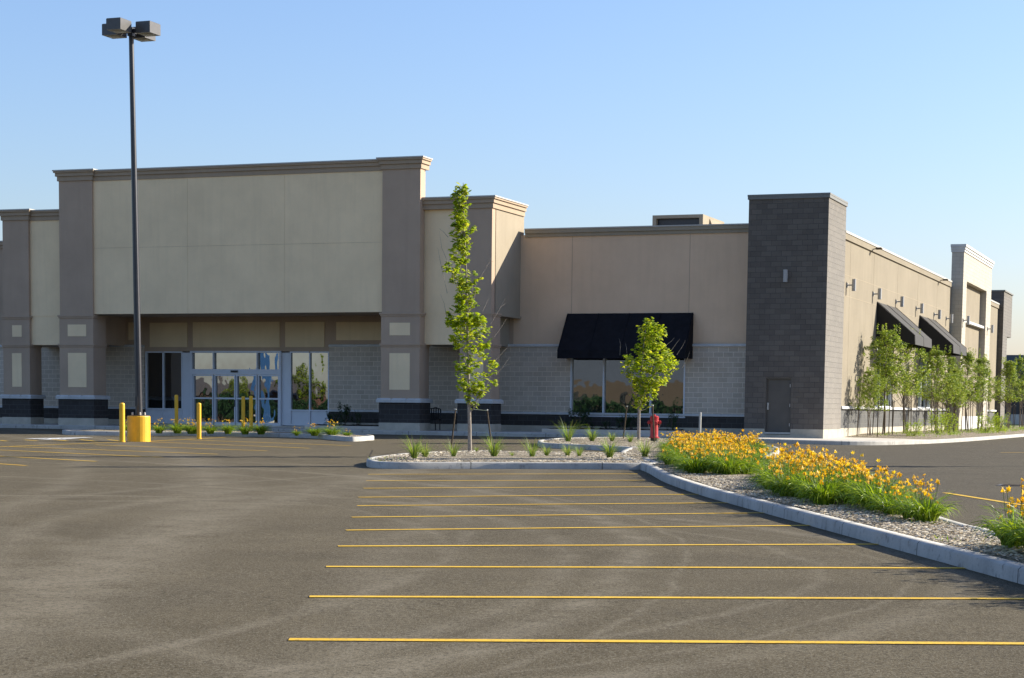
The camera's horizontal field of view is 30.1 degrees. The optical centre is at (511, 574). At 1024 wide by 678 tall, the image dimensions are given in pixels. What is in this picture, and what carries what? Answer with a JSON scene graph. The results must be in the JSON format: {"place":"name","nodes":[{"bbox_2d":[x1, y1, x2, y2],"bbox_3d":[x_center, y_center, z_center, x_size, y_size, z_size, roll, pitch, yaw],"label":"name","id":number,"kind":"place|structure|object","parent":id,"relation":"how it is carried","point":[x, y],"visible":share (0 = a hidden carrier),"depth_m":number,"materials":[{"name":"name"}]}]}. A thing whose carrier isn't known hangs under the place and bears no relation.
{"place":"outdoors","nodes":[
{"label":"outdoors","id":0,"kind":"place"},
{"bbox_2d":[430,407,441,429],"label":"stacked chair","id":1,"kind":"object","parent":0,"point":[433,418],"visible":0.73,"depth_m":78.08,"materials":[{"name":"black metal"}]},
{"bbox_2d":[0,424,1023,677],"bbox_3d":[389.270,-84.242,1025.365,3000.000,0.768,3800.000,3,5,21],"label":"parking lot","id":2,"kind":"structure","parent":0,"point":[190,558],"depth_m":17.16,"materials":[{"name":"grey asphalt"}]},
{"bbox_2d":[119,403,124,441],"bbox_3d":[-12.462,-4.854,60.846,0.200,1.303,0.197,3,5,21],"label":"bollard","id":3,"kind":"object","parent":2,"relation":"on","point":[121,422],"visible":0.92,"depth_m":60.78,"materials":[{"name":"metal"}]},
{"bbox_2d":[102,17,160,441],"bbox_3d":[-12.198,-10.912,61.177,1.916,13.310,1.751,-2,6,-28],"label":"lamp post","id":4,"kind":"object","parent":2,"relation":"on","point":[138,426],"visible":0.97,"depth_m":61.04,"materials":[{"name":"black metal"}]},
{"bbox_2d":[174,395,177,425],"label":"bollard","id":5,"kind":"object","parent":2,"relation":"on","point":[176,408],"visible":0.59,"depth_m":75.89,"materials":[{"name":"metal"}]},
{"bbox_2d":[196,403,201,438],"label":"bollard","id":6,"kind":"object","parent":2,"relation":"on","point":[198,420],"visible":0.9,"depth_m":65.62,"materials":[{"name":"metal"}]},
{"bbox_2d":[71,429,363,436],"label":"island bed","id":7,"kind":"object","parent":2,"relation":"on","point":[353,435],"visible":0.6,"depth_m":70.74,"materials":[{"name":"grey stone"}]},
{"bbox_2d":[150,418,168,433],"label":"daylily","id":8,"kind":"object","parent":7,"relation":"on","point":[159,429],"visible":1,"depth_m":69.11,"materials":[{"name":"green plant"}]},
{"bbox_2d":[168,419,189,433],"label":"daylily","id":9,"kind":"object","parent":7,"relation":"on","point":[176,429],"visible":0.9,"depth_m":69.36,"materials":[{"name":"green plant"}]},
{"bbox_2d":[179,418,196,433],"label":"daylily","id":10,"kind":"object","parent":7,"relation":"on","point":[189,431],"visible":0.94,"depth_m":68.72,"materials":[{"name":"green plant"}]},
{"bbox_2d":[202,419,221,433],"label":"daylily","id":11,"kind":"object","parent":7,"relation":"on","point":[210,430],"visible":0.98,"depth_m":69.02,"materials":[{"name":"green plant"}]},
{"bbox_2d":[217,419,237,433],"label":"daylily","id":12,"kind":"object","parent":7,"relation":"on","point":[228,429],"visible":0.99,"depth_m":69.29,"materials":[{"name":"green plant"}]},
{"bbox_2d":[232,418,256,434],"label":"daylily","id":13,"kind":"object","parent":7,"relation":"on","point":[244,430],"visible":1,"depth_m":68.72,"materials":[{"name":"green plant"}]},
{"bbox_2d":[249,418,271,434],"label":"daylily","id":14,"kind":"object","parent":7,"relation":"on","point":[261,430],"visible":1,"depth_m":68.94,"materials":[{"name":"green plant"}]},
{"bbox_2d":[303,423,323,435],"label":"daylily","id":15,"kind":"object","parent":7,"relation":"on","point":[315,432],"visible":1,"depth_m":67.27,"materials":[{"name":"green plant"}]},
{"bbox_2d":[319,419,344,434],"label":"daylily","id":16,"kind":"object","parent":7,"relation":"on","point":[330,431],"visible":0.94,"depth_m":66.76,"materials":[{"name":"green plant"}]},
{"bbox_2d":[62,429,373,441],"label":"kerb","id":17,"kind":"structure","parent":2,"relation":"on","point":[365,437],"depth_m":69.66,"materials":[{"name":"concrete"}]},
{"bbox_2d":[241,396,244,426],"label":"bollard","id":18,"kind":"object","parent":2,"relation":"on","point":[243,409],"visible":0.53,"depth_m":76.11,"materials":[{"name":"metal"}]},
{"bbox_2d":[249,396,252,429],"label":"bollard","id":19,"kind":"object","parent":2,"relation":"on","point":[251,409],"visible":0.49,"depth_m":74.26,"materials":[{"name":"metal"}]},
{"bbox_2d":[0,156,1013,438],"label":"store building","id":20,"kind":"structure","parent":2,"relation":"on","point":[292,294],"depth_m":77.88,"materials":[{"name":"beige paint"}]},
{"bbox_2d":[145,351,182,423],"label":"window","id":21,"kind":"structure","parent":20,"relation":"in","point":[163,369],"depth_m":84.37,"materials":[{"name":"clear glass"}]},
{"bbox_2d":[190,351,282,425],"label":"entrance door","id":22,"kind":"structure","parent":20,"relation":"in","point":[219,380],"depth_m":83.07,"materials":[{"name":"clear glass"}]},
{"bbox_2d":[290,351,329,425],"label":"window","id":23,"kind":"structure","parent":20,"relation":"in","point":[309,372],"depth_m":81.86,"materials":[{"name":"clear glass"}]},
{"bbox_2d":[569,358,685,417],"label":"window","id":24,"kind":"structure","parent":20,"relation":"in","point":[599,383],"depth_m":76.99,"materials":[{"name":"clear glass"}]},
{"bbox_2d":[652,214,723,225],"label":"rooftop unit","id":25,"kind":"object","parent":20,"relation":"on","point":[690,219],"visible":0.14,"depth_m":83.60,"materials":[{"name":"brown metal"}]},
{"bbox_2d":[764,378,791,433],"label":"service door","id":26,"kind":"structure","parent":20,"relation":"in","point":[778,390],"depth_m":73.56,"materials":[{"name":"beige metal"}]},
{"bbox_2d":[875,347,892,406],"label":"window","id":27,"kind":"structure","parent":20,"relation":"in","point":[888,397],"depth_m":86.04,"materials":[{"name":"grey glass"}]},
{"bbox_2d":[918,355,930,407],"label":"window","id":28,"kind":"structure","parent":20,"relation":"in","point":[921,402],"depth_m":97.14,"materials":[{"name":"grey glass"}]},
{"bbox_2d":[375,451,644,462],"bbox_3d":[0.128,-2.851,45.908,6.322,0.116,9.959,1,5,2],"label":"island bed","id":29,"kind":"object","parent":2,"relation":"on","point":[499,457],"visible":0.62,"depth_m":43.88,"materials":[{"name":"grey gravel"}]},
{"bbox_2d":[398,436,425,457],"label":"grass clump","id":30,"kind":"object","parent":29,"relation":"on","point":[414,449],"visible":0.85,"depth_m":43.10,"materials":[{"name":"plant"}]},
{"bbox_2d":[412,439,437,456],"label":"grass clump","id":31,"kind":"object","parent":29,"relation":"on","point":[424,453],"visible":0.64,"depth_m":43.88,"materials":[{"name":"plant"}]},
{"bbox_2d":[443,439,463,455],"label":"grass clump","id":32,"kind":"object","parent":29,"relation":"on","point":[453,451],"visible":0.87,"depth_m":44.49,"materials":[{"name":"plant"}]},
{"bbox_2d":[438,182,511,450],"bbox_3d":[-0.993,-6.574,49.118,1.523,7.017,1.398,-4,7,-44],"label":"maple tree","id":33,"kind":"object","parent":29,"relation":"on","point":[462,224],"visible":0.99,"depth_m":48.94,"materials":[{"name":"green plant"}]},
{"bbox_2d":[475,432,507,455],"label":"grass clump","id":34,"kind":"object","parent":29,"relation":"on","point":[493,451],"visible":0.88,"depth_m":44.76,"materials":[{"name":"plant"}]},
{"bbox_2d":[375,450,649,462],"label":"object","id":35,"kind":"object","parent":29,"relation":"on","point":[407,455],"visible":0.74,"depth_m":44.27,"materials":[{"name":"gravel"}]},
{"bbox_2d":[518,438,544,456],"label":"grass clump","id":36,"kind":"object","parent":29,"relation":"on","point":[533,450],"visible":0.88,"depth_m":45.11,"materials":[{"name":"plant"}]},
{"bbox_2d":[589,436,623,457],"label":"grass clump","id":37,"kind":"object","parent":29,"relation":"on","point":[610,453],"visible":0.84,"depth_m":44.98,"materials":[{"name":"plant"}]},
{"bbox_2d":[0,437,1023,643],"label":"parking lines","id":38,"kind":"object","parent":2,"relation":"on","point":[564,640],"visible":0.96,"depth_m":15.31,"materials":[{"name":"yellow paint"}]},
{"bbox_2d":[0,424,1023,444],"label":"kerb","id":39,"kind":"structure","parent":2,"relation":"on","point":[830,442],"depth_m":75.08,"materials":[{"name":"concrete"}]},
{"bbox_2d":[366,450,658,469],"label":"kerb","id":40,"kind":"structure","parent":2,"relation":"on","point":[372,463],"depth_m":41.46,"materials":[{"name":"concrete"}]},
{"bbox_2d":[537,437,667,451],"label":"kerb","id":41,"kind":"structure","parent":2,"relation":"on","point":[559,446],"depth_m":57.96,"materials":[{"name":"concrete"}]},
{"bbox_2d":[543,437,674,447],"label":"gravel","id":42,"kind":"object","parent":2,"relation":"on","point":[555,441],"visible":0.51,"depth_m":61.67,"materials":[{"name":"gravel"}]},
{"bbox_2d":[552,420,581,441],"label":"grass clump","id":43,"kind":"object","parent":42,"relation":"on","point":[567,438],"visible":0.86,"depth_m":60.93,"materials":[{"name":"plant"}]},
{"bbox_2d":[584,424,600,440],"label":"grass clump","id":44,"kind":"object","parent":42,"relation":"on","point":[591,435],"visible":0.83,"depth_m":61.41,"materials":[{"name":"plant"}]},
{"bbox_2d":[647,414,660,440],"bbox_3d":[4.717,-4.854,63.275,0.402,0.980,0.399,5,6,39],"label":"fire hydrant","id":45,"kind":"object","parent":42,"relation":"on","point":[656,421],"visible":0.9,"depth_m":63.20,"materials":[{"name":"red metal"}]},
{"bbox_2d":[620,317,688,439],"bbox_3d":[4.674,-6.579,64.471,2.100,4.280,2.123,4,6,34],"label":"maple tree","id":46,"kind":"object","parent":42,"relation":"on","point":[645,382],"visible":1,"depth_m":64.26,"materials":[{"name":"green plant"}]},
{"bbox_2d":[621,446,1023,584],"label":"kerb","id":47,"kind":"structure","parent":2,"relation":"on","point":[1003,568],"depth_m":21.66,"materials":[{"name":"concrete"}]},
{"bbox_2d":[626,446,1023,562],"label":"island bed","id":48,"kind":"object","parent":2,"relation":"on","point":[660,464],"visible":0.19,"depth_m":24.20,"materials":[{"name":"grey gravel"}]},
{"bbox_2d":[633,435,659,456],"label":"grass clump","id":49,"kind":"object","parent":48,"relation":"on","point":[644,453],"visible":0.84,"depth_m":46.13,"materials":[{"name":"plant"}]},
{"bbox_2d":[654,442,674,464],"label":"daylily","id":50,"kind":"object","parent":48,"relation":"on","point":[663,458],"visible":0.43,"depth_m":41.28,"materials":[{"name":"green plant"}]},
{"bbox_2d":[659,434,703,465],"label":"daylily","id":51,"kind":"object","parent":48,"relation":"on","point":[681,442],"visible":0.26,"depth_m":40.05,"materials":[{"name":"green plant"}]},
{"bbox_2d":[672,447,718,473],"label":"daylily","id":52,"kind":"object","parent":48,"relation":"on","point":[690,467],"visible":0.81,"depth_m":36.05,"materials":[{"name":"green plant"}]},
{"bbox_2d":[673,441,717,471],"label":"daylily","id":53,"kind":"object","parent":48,"relation":"on","point":[701,452],"visible":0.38,"depth_m":36.55,"materials":[{"name":"green plant"}]},
{"bbox_2d":[694,436,746,474],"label":"daylily","id":54,"kind":"object","parent":48,"relation":"on","point":[713,451],"visible":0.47,"depth_m":36.01,"materials":[{"name":"green plant"}]},
{"bbox_2d":[708,439,753,474],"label":"daylily","id":55,"kind":"object","parent":48,"relation":"on","point":[729,466],"visible":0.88,"depth_m":35.44,"materials":[{"name":"green plant"}]},
{"bbox_2d":[735,448,762,474],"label":"daylily","id":56,"kind":"object","parent":48,"relation":"on","point":[746,471],"visible":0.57,"depth_m":35.80,"materials":[{"name":"green plant"}]},
{"bbox_2d":[736,442,769,472],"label":"daylily","id":57,"kind":"object","parent":48,"relation":"on","point":[751,456],"visible":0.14,"depth_m":36.67,"materials":[{"name":"yellow plant"}]},
{"bbox_2d":[742,449,789,487],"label":"daylily","id":58,"kind":"object","parent":48,"relation":"on","point":[761,468],"visible":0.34,"depth_m":30.03,"materials":[{"name":"green plant"}]},
{"bbox_2d":[749,443,787,472],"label":"daylily","id":59,"kind":"object","parent":48,"relation":"on","point":[780,449],"visible":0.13,"depth_m":33.41,"materials":[{"name":"yellow plant"}]},
{"bbox_2d":[749,449,803,493],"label":"daylily","id":60,"kind":"object","parent":48,"relation":"on","point":[772,469],"visible":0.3,"depth_m":28.91,"materials":[{"name":"green plant"}]},
{"bbox_2d":[757,455,805,496],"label":"daylily","id":61,"kind":"object","parent":48,"relation":"on","point":[781,493],"visible":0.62,"depth_m":27.87,"materials":[{"name":"green plant"}]},
{"bbox_2d":[763,456,818,492],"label":"daylily","id":62,"kind":"object","parent":48,"relation":"on","point":[787,471],"visible":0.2,"depth_m":28.40,"materials":[{"name":"green plant"}]},
{"bbox_2d":[774,457,837,498],"bbox_3d":[4.295,-1.393,27.573,1.042,0.646,1.031,1,5,4],"label":"daylily","id":63,"kind":"object","parent":48,"relation":"on","point":[791,477],"visible":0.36,"depth_m":27.55,"materials":[{"name":"green plant"}]},
{"bbox_2d":[782,446,833,475],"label":"daylily","id":64,"kind":"object","parent":48,"relation":"on","point":[827,455],"visible":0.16,"depth_m":29.16,"materials":[{"name":"yellow plant"}]},
{"bbox_2d":[784,450,849,480],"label":"daylily","id":65,"kind":"object","parent":48,"relation":"on","point":[814,459],"visible":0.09,"depth_m":28.13,"materials":[{"name":"green plant"}]},
{"bbox_2d":[787,449,848,478],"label":"daylily","id":66,"kind":"object","parent":48,"relation":"on","point":[818,466],"visible":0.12,"depth_m":28.57,"materials":[{"name":"yellow plant"}]},
{"bbox_2d":[789,454,857,505],"bbox_3d":[4.297,-1.279,25.965,1.122,0.734,1.107,0,5,-3],"label":"daylily","id":67,"kind":"object","parent":48,"relation":"on","point":[820,494],"visible":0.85,"depth_m":25.86,"materials":[{"name":"green plant"}]},
{"bbox_2d":[790,462,858,501],"bbox_3d":[4.359,-1.282,26.530,1.101,0.621,1.090,1,5,-1],"label":"daylily","id":68,"kind":"object","parent":48,"relation":"on","point":[824,479],"visible":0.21,"depth_m":26.50,"materials":[{"name":"green plant"}]},
{"bbox_2d":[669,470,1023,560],"bbox_3d":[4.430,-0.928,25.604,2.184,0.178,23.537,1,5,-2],"label":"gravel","id":69,"kind":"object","parent":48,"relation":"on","point":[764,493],"visible":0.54,"depth_m":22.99,"materials":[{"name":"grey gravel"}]},
{"bbox_2d":[817,458,888,503],"bbox_3d":[4.722,-1.274,26.294,1.252,0.678,1.207,5,6,39],"label":"daylily","id":70,"kind":"object","parent":48,"relation":"on","point":[852,473],"visible":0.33,"depth_m":26.19,"materials":[{"name":"green plant"}]},
{"bbox_2d":[830,459,902,485],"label":"daylily","id":71,"kind":"object","parent":48,"relation":"on","point":[878,460],"visible":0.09,"depth_m":27.30,"materials":[{"name":"orange plant"}]},
{"bbox_2d":[844,472,889,506],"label":"daylily","id":72,"kind":"object","parent":48,"relation":"on","point":[869,481],"visible":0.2,"depth_m":25.30,"materials":[{"name":"green plant"}]},
{"bbox_2d":[835,467,909,501],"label":"daylily","id":73,"kind":"object","parent":48,"relation":"on","point":[893,472],"visible":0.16,"depth_m":25.77,"materials":[{"name":"orange plant"}]},
{"bbox_2d":[834,466,917,510],"bbox_3d":[4.801,-1.123,24.860,1.178,0.625,1.166,0,5,-10],"label":"daylily","id":74,"kind":"object","parent":48,"relation":"on","point":[863,493],"visible":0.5,"depth_m":24.81,"materials":[{"name":"green plant"}]},
{"bbox_2d":[860,475,925,515],"bbox_3d":[4.794,-0.985,23.833,0.937,0.554,0.903,1,5,-1],"label":"daylily","id":75,"kind":"object","parent":48,"relation":"on","point":[881,506],"visible":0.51,"depth_m":23.80,"materials":[{"name":"green plant"}]},
{"bbox_2d":[864,472,922,510],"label":"daylily","id":76,"kind":"object","parent":48,"relation":"on","point":[899,475],"visible":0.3,"depth_m":24.33,"materials":[{"name":"green plant"}]},
{"bbox_2d":[877,476,951,520],"bbox_3d":[4.881,-0.920,23.097,0.980,0.564,1.016,-1,5,-19],"label":"daylily","id":77,"kind":"object","parent":48,"relation":"on","point":[905,515],"visible":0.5,"depth_m":23.09,"materials":[{"name":"green plant"}]},
{"bbox_2d":[889,474,965,523],"bbox_3d":[4.934,-0.893,22.548,0.938,0.621,0.904,-4,7,-42],"label":"daylily","id":78,"kind":"object","parent":48,"relation":"on","point":[924,512],"visible":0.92,"depth_m":22.48,"materials":[{"name":"green plant"}]},
{"bbox_2d":[967,478,1023,548],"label":"daylily","id":79,"kind":"object","parent":48,"relation":"on","point":[1010,517],"visible":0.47,"depth_m":18.79,"materials":[{"name":"green plant"}]},
{"bbox_2d":[974,503,1023,552],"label":"daylily","id":80,"kind":"object","parent":48,"relation":"on","point":[1013,531],"visible":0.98,"depth_m":18.12,"materials":[{"name":"green plant"}]},
{"bbox_2d":[991,496,1023,549],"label":"daylily","id":81,"kind":"object","parent":48,"relation":"on","point":[1022,500],"visible":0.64,"depth_m":18.48,"materials":[{"name":"green plant"}]},
{"bbox_2d":[1004,355,1023,423],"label":"distant building","id":82,"kind":"structure","parent":2,"relation":"on","point":[1011,358],"depth_m":193.49,"materials":[{"name":"grey metal"}]},
{"bbox_2d":[0,423,1023,440],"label":"sidewalk","id":83,"kind":"structure","parent":0,"point":[860,439],"depth_m":75.07,"materials":[{"name":"concrete"}]},
{"bbox_2d":[305,424,378,429],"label":"planter bed","id":84,"kind":"object","parent":83,"relation":"on","point":[360,426],"visible":0.62,"depth_m":78.84,"materials":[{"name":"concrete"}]},
{"bbox_2d":[337,401,353,424],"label":"shrub","id":85,"kind":"object","parent":84,"relation":"on","point":[346,412],"visible":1,"depth_m":79.68,"materials":[{"name":"green plant"}]},
{"bbox_2d":[542,427,689,434],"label":"planter bed","id":86,"kind":"object","parent":83,"relation":"on","point":[611,430],"visible":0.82,"depth_m":75.61,"materials":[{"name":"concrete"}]},
{"bbox_2d":[565,405,594,427],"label":"shrub","id":87,"kind":"object","parent":86,"relation":"on","point":[584,416],"visible":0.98,"depth_m":76.57,"materials":[{"name":"green plant"}]},
{"bbox_2d":[623,412,637,428],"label":"shrub","id":88,"kind":"object","parent":86,"relation":"on","point":[631,425],"visible":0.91,"depth_m":76.00,"materials":[{"name":"green plant"}]},
{"bbox_2d":[666,412,679,429],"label":"shrub","id":89,"kind":"object","parent":86,"relation":"on","point":[673,420],"visible":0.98,"depth_m":75.24,"materials":[{"name":"green plant"}]},
{"bbox_2d":[846,426,1023,438],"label":"side bed","id":90,"kind":"object","parent":83,"relation":"on","point":[942,436],"visible":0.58,"depth_m":84.28,"materials":[{"name":"gravel"}]},
{"bbox_2d":[848,366,889,434],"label":"pear tree","id":91,"kind":"object","parent":90,"relation":"on","point":[868,397],"visible":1,"depth_m":77.90,"materials":[{"name":"green plant"}]},
{"bbox_2d":[861,323,918,433],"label":"pear tree","id":92,"kind":"object","parent":90,"relation":"on","point":[886,373],"visible":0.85,"depth_m":79.98,"materials":[{"name":"green plant"}]},
{"bbox_2d":[877,329,936,432],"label":"pear tree","id":93,"kind":"object","parent":90,"relation":"on","point":[918,377],"visible":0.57,"depth_m":84.32,"materials":[{"name":"green plant"}]},
{"bbox_2d":[903,418,923,436],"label":"shrub","id":94,"kind":"object","parent":90,"relation":"on","point":[918,424],"visible":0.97,"depth_m":79.48,"materials":[{"name":"green plant"}]},
{"bbox_2d":[925,409,949,433],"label":"shrub","id":95,"kind":"object","parent":90,"relation":"on","point":[937,422],"visible":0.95,"depth_m":85.64,"materials":[{"name":"green plant"}]},
{"bbox_2d":[913,345,963,430],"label":"pear tree","id":96,"kind":"object","parent":90,"relation":"on","point":[933,376],"visible":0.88,"depth_m":91.75,"materials":[{"name":"green plant"}]},
{"bbox_2d":[924,352,970,431],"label":"pear tree","id":97,"kind":"object","parent":90,"relation":"on","point":[951,398],"visible":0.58,"depth_m":94.73,"materials":[{"name":"green plant"}]},
{"bbox_2d":[873,426,1023,436],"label":"weeds","id":98,"kind":"object","parent":90,"relation":"on","point":[992,430],"visible":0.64,"depth_m":94.44,"materials":[{"name":"plant"}]},
{"bbox_2d":[939,408,958,432],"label":"shrub","id":99,"kind":"object","parent":90,"relation":"on","point":[949,429],"visible":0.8,"depth_m":89.86,"materials":[{"name":"green plant"}]},
{"bbox_2d":[934,365,973,429],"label":"pear tree","id":100,"kind":"object","parent":90,"relation":"on","point":[968,392],"visible":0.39,"depth_m":97.60,"materials":[{"name":"green plant"}]},
{"bbox_2d":[944,348,992,430],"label":"pear tree","id":101,"kind":"object","parent":90,"relation":"on","point":[971,364],"visible":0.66,"depth_m":100.64,"materials":[{"name":"green plant"}]},
{"bbox_2d":[959,353,1008,429],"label":"pear tree","id":102,"kind":"object","parent":90,"relation":"on","point":[984,360],"visible":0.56,"depth_m":104.42,"materials":[{"name":"green plant"}]},
{"bbox_2d":[975,411,999,431],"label":"shrub","id":103,"kind":"object","parent":90,"relation":"on","point":[986,424],"visible":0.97,"depth_m":97.06,"materials":[{"name":"green plant"}]},
{"bbox_2d":[988,411,1011,432],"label":"shrub","id":104,"kind":"object","parent":90,"relation":"on","point":[999,422],"visible":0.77,"depth_m":100.30,"materials":[{"name":"green plant"}]},
{"bbox_2d":[990,357,1023,427],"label":"pear tree","id":105,"kind":"object","parent":90,"relation":"on","point":[1006,368],"visible":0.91,"depth_m":121.93,"materials":[{"name":"green plant"}]},
{"bbox_2d":[1006,354,1023,426],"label":"pear tree","id":106,"kind":"object","parent":90,"relation":"on","point":[1019,364],"visible":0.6,"depth_m":131.22,"materials":[{"name":"green plant"}]},
{"bbox_2d":[0,0,1023,354],"label":"sky","id":107,"kind":"structure","parent":0,"point":[580,113],"materials":[{"name":"blue"}]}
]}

